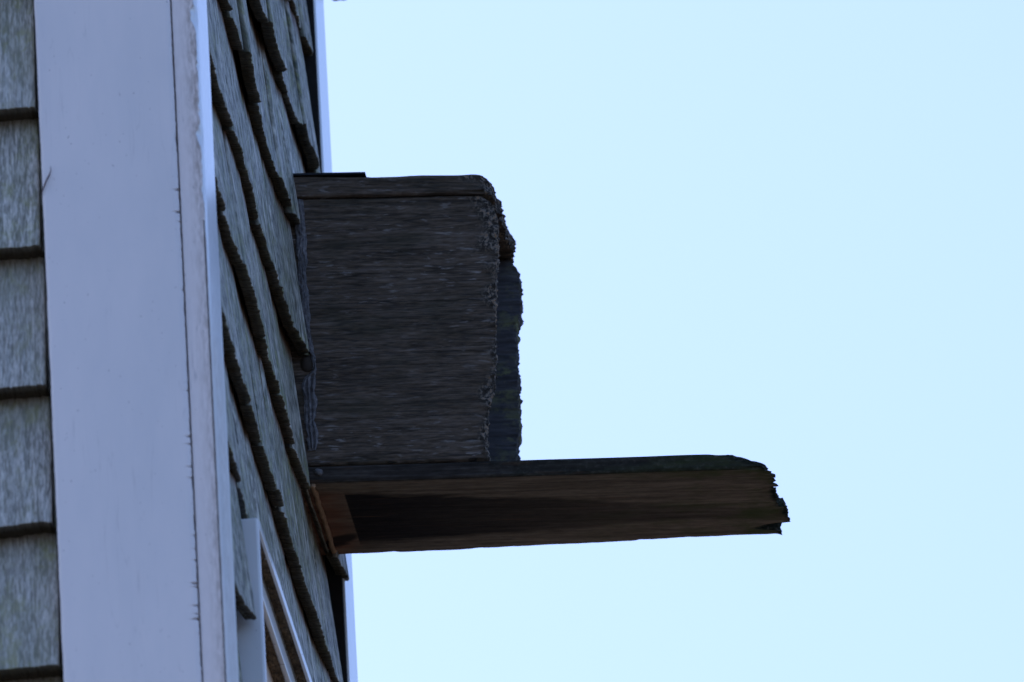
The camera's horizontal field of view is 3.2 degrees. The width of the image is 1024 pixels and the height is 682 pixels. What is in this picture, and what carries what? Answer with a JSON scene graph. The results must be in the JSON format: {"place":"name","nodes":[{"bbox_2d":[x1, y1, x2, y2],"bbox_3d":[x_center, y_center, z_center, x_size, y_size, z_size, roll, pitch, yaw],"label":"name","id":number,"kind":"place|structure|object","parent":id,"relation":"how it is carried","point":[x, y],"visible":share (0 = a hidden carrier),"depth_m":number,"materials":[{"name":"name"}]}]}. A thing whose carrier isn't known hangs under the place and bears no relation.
{"place":"outdoors","nodes":[
{"label":"outdoors","id":0,"kind":"place"},
{"bbox_2d":[323,0,1023,681],"label":"sky","id":1,"kind":"structure","parent":0,"point":[786,236],"materials":[{"name":"blue"}]},
{"label":"ground","id":2,"kind":"structure","parent":0,"visible":0},
{"bbox_2d":[0,0,357,681],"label":"shingled building","id":3,"kind":"structure","parent":2,"relation":"on","point":[156,525],"depth_m":14.60,"materials":[{"name":"grey wood"}]},
{"bbox_2d":[41,166,50,193],"bbox_3d":[-0.369,-0.128,14.608,0.009,0.024,0.003,-6,-25,5],"label":"twig","id":4,"kind":"object","parent":3,"relation":"attached to","point":[46,180],"visible":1,"depth_m":14.61,"materials":[{"name":"plant"}]},
{"bbox_2d":[236,518,311,681],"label":"window","id":5,"kind":"structure","parent":3,"relation":"in","point":[269,648],"depth_m":14.79,"materials":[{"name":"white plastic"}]},
{"bbox_2d":[278,172,789,554],"bbox_3d":[0.018,0.015,15.428,0.409,0.313,0.158,-6,-25,5],"label":"wooden box","id":6,"kind":"object","parent":3,"relation":"attached to","point":[407,375],"visible":1,"depth_m":15.37,"materials":[{"name":"wood"}]}
]}

